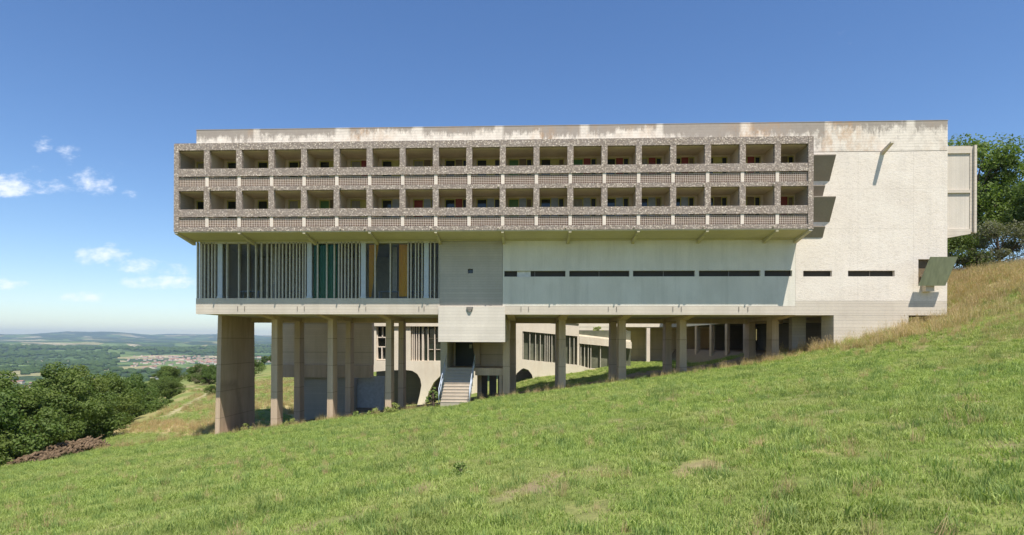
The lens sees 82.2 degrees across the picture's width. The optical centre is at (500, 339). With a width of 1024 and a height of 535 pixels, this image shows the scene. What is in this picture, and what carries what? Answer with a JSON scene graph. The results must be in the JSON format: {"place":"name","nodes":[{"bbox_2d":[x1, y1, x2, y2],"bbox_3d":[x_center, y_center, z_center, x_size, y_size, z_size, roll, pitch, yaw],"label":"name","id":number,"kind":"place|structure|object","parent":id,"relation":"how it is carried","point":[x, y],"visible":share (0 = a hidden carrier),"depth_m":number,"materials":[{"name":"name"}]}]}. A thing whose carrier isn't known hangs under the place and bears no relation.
{"place":"outdoors","nodes":[
{"label":"outdoors","id":0,"kind":"place"},
{"bbox_2d":[0,273,1023,534],"bbox_3d":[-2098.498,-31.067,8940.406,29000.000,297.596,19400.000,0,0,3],"label":"ground","id":1,"kind":"structure","parent":0,"point":[134,339],"depth_m":9.79,"materials":[{"name":"green plant"}]},
{"bbox_2d":[0,429,18,464],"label":"shrub","id":2,"kind":"object","parent":1,"relation":"on","point":[5,442],"visible":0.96,"depth_m":35.13,"materials":[{"name":"green plant"}]},
{"bbox_2d":[11,381,46,448],"bbox_3d":[-42.803,9.052,52.898,7.197,10.732,7.343,0,0,12],"label":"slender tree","id":3,"kind":"object","parent":1,"relation":"on","point":[18,384],"depth_m":52.54,"materials":[{"name":"green plant"}]},
{"bbox_2d":[0,388,66,466],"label":"shrub","id":4,"kind":"object","parent":1,"relation":"on","point":[8,407],"visible":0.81,"depth_m":36.77,"materials":[{"name":"green plant"}]},
{"bbox_2d":[0,370,70,456],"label":"young tree","id":5,"kind":"object","parent":1,"relation":"on","point":[31,402],"visible":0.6,"depth_m":40.15,"materials":[{"name":"green plant"}]},
{"bbox_2d":[14,398,86,459],"bbox_3d":[-35.954,7.682,43.402,7.885,7.035,8.166,0,0,36],"label":"shrub","id":6,"kind":"object","parent":1,"relation":"on","point":[69,435],"visible":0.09,"depth_m":44.02,"materials":[{"name":"green plant"}]},
{"bbox_2d":[6,436,110,463],"bbox_3d":[-29.164,7.470,39.212,2.693,1.439,10.360,0,0,-14],"label":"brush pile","id":7,"kind":"object","parent":1,"relation":"on","point":[62,449],"visible":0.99,"depth_m":37.90,"materials":[{"name":"brown wood"}]},
{"bbox_2d":[16,361,121,444],"bbox_3d":[-34.774,5.896,46.702,7.835,8.376,6.830,0,0,-31],"label":"young tree","id":8,"kind":"object","parent":1,"relation":"on","point":[64,390],"visible":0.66,"depth_m":46.01,"materials":[{"name":"green plant"}]},
{"bbox_2d":[30,378,130,442],"bbox_3d":[-36.190,7.089,50.162,8.602,7.675,8.909,0,0,4],"label":"shrub","id":9,"kind":"object","parent":1,"relation":"on","point":[104,426],"visible":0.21,"depth_m":49.96,"materials":[{"name":"green plant"}]},
{"bbox_2d":[67,364,137,416],"bbox_3d":[-38.454,6.393,54.062,7.836,8.376,6.830,0,0,19],"label":"young tree","id":10,"kind":"object","parent":1,"relation":"on","point":[102,386],"visible":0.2,"depth_m":54.59,"materials":[{"name":"green plant"}]},
{"bbox_2d":[89,374,144,431],"bbox_3d":[-40.723,7.209,59.042,8.602,7.675,8.909,0,0,-30],"label":"shrub","id":11,"kind":"object","parent":1,"relation":"on","point":[116,384],"visible":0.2,"depth_m":59.35,"materials":[{"name":"green plant"}]},
{"bbox_2d":[103,372,141,424],"bbox_3d":[-42.886,7.360,63.769,7.346,7.853,6.403,0,0,-17],"label":"young tree","id":12,"kind":"object","parent":1,"relation":"on","point":[115,373],"visible":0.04,"depth_m":63.84,"materials":[{"name":"green plant"}]},
{"bbox_2d":[0,343,270,385],"bbox_3d":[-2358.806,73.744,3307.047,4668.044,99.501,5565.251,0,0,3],"label":"valley woods","id":13,"kind":"object","parent":1,"relation":"on","point":[96,366],"visible":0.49,"depth_m":3464.16,"materials":[{"name":"green plant"}]},
{"bbox_2d":[128,372,158,415],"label":"young tree","id":14,"kind":"object","parent":1,"relation":"on","point":[150,396],"visible":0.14,"depth_m":74.68,"materials":[{"name":"green plant"}]},
{"bbox_2d":[122,377,168,416],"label":"shrub","id":15,"kind":"object","parent":1,"relation":"on","point":[156,405],"visible":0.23,"depth_m":70.42,"materials":[{"name":"green plant"}]},
{"bbox_2d":[143,382,174,412],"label":"shrub","id":16,"kind":"object","parent":1,"relation":"on","point":[150,385],"visible":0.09,"depth_m":81.85,"materials":[{"name":"green plant"}]},
{"bbox_2d":[151,371,179,388],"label":"shrub","id":17,"kind":"object","parent":1,"relation":"on","point":[166,374],"visible":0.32,"depth_m":105.74,"materials":[{"name":"green plant"}]},
{"bbox_2d":[151,366,179,378],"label":"shrub","id":18,"kind":"object","parent":1,"relation":"on","point":[157,375],"visible":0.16,"depth_m":121.75,"materials":[{"name":"green plant"}]},
{"bbox_2d":[148,366,189,385],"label":"shrub","id":19,"kind":"object","parent":1,"relation":"on","point":[174,372],"visible":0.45,"depth_m":113.69,"materials":[{"name":"green plant"}]},
{"bbox_2d":[155,377,185,399],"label":"shrub","id":20,"kind":"object","parent":1,"relation":"on","point":[160,384],"visible":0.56,"depth_m":98.83,"materials":[{"name":"green plant"}]},
{"bbox_2d":[157,380,185,397],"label":"shrub","id":21,"kind":"object","parent":1,"relation":"on","point":[172,384],"visible":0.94,"depth_m":98.60,"materials":[{"name":"green plant"}]},
{"bbox_2d":[183,364,206,383],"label":"shrub","id":22,"kind":"object","parent":1,"relation":"on","point":[192,370],"visible":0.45,"depth_m":130.53,"materials":[{"name":"green plant"}]},
{"bbox_2d":[190,367,214,384],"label":"shrub","id":23,"kind":"object","parent":1,"relation":"on","point":[196,380],"visible":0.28,"depth_m":120.09,"materials":[{"name":"green plant"}]},
{"bbox_2d":[192,365,215,383],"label":"shrub","id":24,"kind":"object","parent":1,"relation":"on","point":[206,372],"visible":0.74,"depth_m":114.05,"materials":[{"name":"green plant"}]},
{"bbox_2d":[202,385,215,394],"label":"shrub","id":25,"kind":"object","parent":1,"relation":"on","point":[210,389],"visible":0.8,"depth_m":83.65,"materials":[{"name":"green plant"}]},
{"bbox_2d":[240,423,253,430],"bbox_3d":[-17.774,6.788,41.296,1.013,1.902,0.803,0,0,-39],"label":"weed","id":26,"kind":"object","parent":1,"relation":"on","point":[246,424],"visible":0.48,"depth_m":41.30,"materials":[{"name":"green plant"}]},
{"bbox_2d":[255,359,264,374],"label":"shrub","id":27,"kind":"object","parent":1,"relation":"on","point":[260,364],"visible":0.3,"depth_m":126.57,"materials":[{"name":"green plant"}]},
{"bbox_2d":[260,356,268,364],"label":"hedge tree","id":28,"kind":"object","parent":1,"relation":"on","point":[265,360],"visible":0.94,"depth_m":335.37,"materials":[{"name":"green plant"}]},
{"bbox_2d":[284,418,296,424],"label":"weed","id":29,"kind":"object","parent":1,"relation":"on","point":[292,419],"visible":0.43,"depth_m":40.74,"materials":[{"name":"green plant"}]},
{"bbox_2d":[283,323,384,419],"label":"cloister wall","id":30,"kind":"structure","parent":1,"relation":"on","point":[369,390],"depth_m":49.39,"materials":[{"name":"concrete"}]},
{"bbox_2d":[385,402,399,412],"bbox_3d":[-7.039,5.240,38.544,0.963,2.283,1.216,0,0,-39],"label":"weed","id":31,"kind":"object","parent":1,"relation":"on","point":[394,407],"visible":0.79,"depth_m":38.54,"materials":[{"name":"green plant"}]},
{"bbox_2d":[374,323,476,404],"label":"atrium wing","id":32,"kind":"structure","parent":1,"relation":"on","point":[423,344],"depth_m":56.61,"materials":[{"name":"beige concrete"}]},
{"bbox_2d":[425,387,437,405],"bbox_3d":[-4.320,4.314,37.413,0.932,2.648,0.651,0,0,-6],"label":"weed","id":33,"kind":"object","parent":1,"relation":"on","point":[433,398],"visible":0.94,"depth_m":37.36,"materials":[{"name":"green plant"}]},
{"bbox_2d":[438,354,474,405],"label":"staircase","id":34,"kind":"structure","parent":1,"relation":"on","point":[458,385],"depth_m":38.06,"materials":[{"name":"concrete"}]},
{"bbox_2d":[449,462,475,476],"bbox_3d":[-0.651,2.663,10.297,0.557,1.046,0.442,0,0,-22],"label":"weed","id":35,"kind":"object","parent":1,"relation":"on","point":[458,466],"visible":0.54,"depth_m":10.32,"materials":[{"name":"green plant"}]},
{"bbox_2d":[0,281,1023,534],"bbox_3d":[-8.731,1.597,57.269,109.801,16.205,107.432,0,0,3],"label":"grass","id":36,"kind":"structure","parent":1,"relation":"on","point":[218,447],"depth_m":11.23,"materials":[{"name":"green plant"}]},
{"bbox_2d":[0,256,1023,534],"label":"dry grass","id":37,"kind":"structure","parent":1,"relation":"on","point":[968,294],"depth_m":32.28,"materials":[{"name":"plant"}]},
{"bbox_2d":[516,323,631,380],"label":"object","id":38,"kind":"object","parent":1,"relation":"on","point":[535,349],"visible":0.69,"depth_m":56.00,"materials":[{"name":"beige concrete"}]},
{"bbox_2d":[174,120,976,434],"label":"convent building","id":39,"kind":"structure","parent":1,"relation":"on","point":[480,242],"depth_m":36.33,"materials":[{"name":"concrete"}]},
{"bbox_2d":[237,291,259,297],"bbox_3d":[-16.813,-2.894,39.554,1.500,0.750,0.700,0,0,3],"label":"table","id":40,"kind":"object","parent":39,"relation":"on","point":[249,291],"visible":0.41,"depth_m":39.23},
{"bbox_2d":[378,291,400,297],"bbox_3d":[-7.323,-2.861,39.123,1.500,0.750,0.700,0,0,3],"label":"table","id":41,"kind":"object","parent":39,"relation":"on","point":[388,291],"visible":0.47,"depth_m":38.83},
{"bbox_2d":[456,342,475,365],"bbox_3d":[-2.523,1.041,43.284,1.560,1.900,0.050,0,0,3],"label":"entrance door","id":42,"kind":"structure","parent":39,"relation":"in","point":[464,354],"depth_m":43.26,"materials":[{"name":"black glass"}]},
{"bbox_2d":[504,271,564,276],"bbox_3d":[2.196,-4.157,37.124,3.890,0.390,0.130,0,0,3],"label":"strip window","id":43,"kind":"structure","parent":39,"relation":"in","point":[506,273],"depth_m":37.11,"materials":[{"name":"black glass"}]},
{"bbox_2d":[569,271,628,276],"bbox_3d":[6.228,-4.143,36.966,3.780,0.390,0.080,0,0,3],"label":"strip window","id":44,"kind":"structure","parent":39,"relation":"in","point":[571,273],"depth_m":36.98,"materials":[{"name":"black glass"}]},
{"bbox_2d":[633,271,693,275],"bbox_3d":[10.224,-4.129,36.785,3.860,0.390,0.080,0,0,3],"label":"strip window","id":45,"kind":"structure","parent":39,"relation":"in","point":[635,273],"depth_m":36.79,"materials":[{"name":"black glass"}]},
{"bbox_2d":[699,271,758,275],"bbox_3d":[14.244,-4.115,36.602,3.790,0.390,0.080,0,0,3],"label":"strip window","id":46,"kind":"structure","parent":39,"relation":"in","point":[701,273],"depth_m":36.61,"materials":[{"name":"black glass"}]},
{"bbox_2d":[765,271,790,275],"bbox_3d":[17.203,-4.105,36.493,1.710,0.390,0.030,0,0,3],"label":"strip window","id":47,"kind":"structure","parent":39,"relation":"in","point":[767,273],"depth_m":36.48,"materials":[{"name":"black glass"}]},
{"bbox_2d":[803,271,829,275],"bbox_3d":[19.570,-4.097,36.385,1.770,0.390,0.030,0,0,3],"label":"strip window","id":48,"kind":"structure","parent":39,"relation":"in","point":[805,273],"depth_m":36.37,"materials":[{"name":"black glass"}]},
{"bbox_2d":[848,271,892,275],"bbox_3d":[22.786,-4.086,36.214,2.830,0.390,0.080,0,0,3],"label":"strip window","id":49,"kind":"structure","parent":39,"relation":"in","point":[850,273],"depth_m":36.22,"materials":[{"name":"black glass"}]},
{"bbox_2d":[918,260,928,284],"bbox_3d":[26.280,-4.133,36.121,1.440,1.650,0.050,0,0,3],"label":"side window","id":50,"kind":"structure","parent":39,"relation":"in","point":[922,264],"depth_m":36.11,"materials":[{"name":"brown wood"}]},
{"bbox_2d":[579,323,708,361],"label":"wing","id":51,"kind":"structure","parent":1,"relation":"on","point":[647,342],"depth_m":72.17,"materials":[{"name":"beige concrete"}]},
{"bbox_2d":[687,323,820,355],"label":"side wing","id":52,"kind":"structure","parent":1,"relation":"on","point":[726,337],"depth_m":61.03,"materials":[{"name":"grey concrete"}]},
{"bbox_2d":[949,210,983,250],"bbox_3d":[44.313,-9.673,60.234,8.829,8.639,7.103,0,0,31],"label":"tree","id":53,"kind":"object","parent":1,"relation":"on","point":[978,211],"visible":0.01,"depth_m":57.82,"materials":[{"name":"green plant"}]},
{"bbox_2d":[947,234,995,270],"bbox_3d":[41.027,-7.374,53.158,6.451,5.756,6.682,0,0,15],"label":"green bush","id":54,"kind":"object","parent":1,"relation":"on","point":[957,242],"visible":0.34,"depth_m":51.36,"materials":[{"name":"green plant"}]},
{"bbox_2d":[948,132,1023,258],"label":"tall tree","id":55,"kind":"object","parent":1,"relation":"on","point":[992,192],"visible":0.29,"depth_m":57.63,"materials":[{"name":"green plant"}]},
{"bbox_2d":[955,219,1023,266],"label":"grey bush","id":56,"kind":"object","parent":1,"relation":"on","point":[1010,245],"visible":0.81,"depth_m":50.94,"materials":[{"name":"green plant"}]},
{"bbox_2d":[998,180,1023,238],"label":"tree","id":57,"kind":"object","parent":1,"relation":"on","point":[1018,203],"visible":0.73,"depth_m":53.15,"materials":[{"name":"green plant"}]},
{"bbox_2d":[0,0,1023,335],"label":"sky","id":58,"kind":"structure","parent":0,"point":[97,97],"materials":[{"name":"blue"}]}
]}

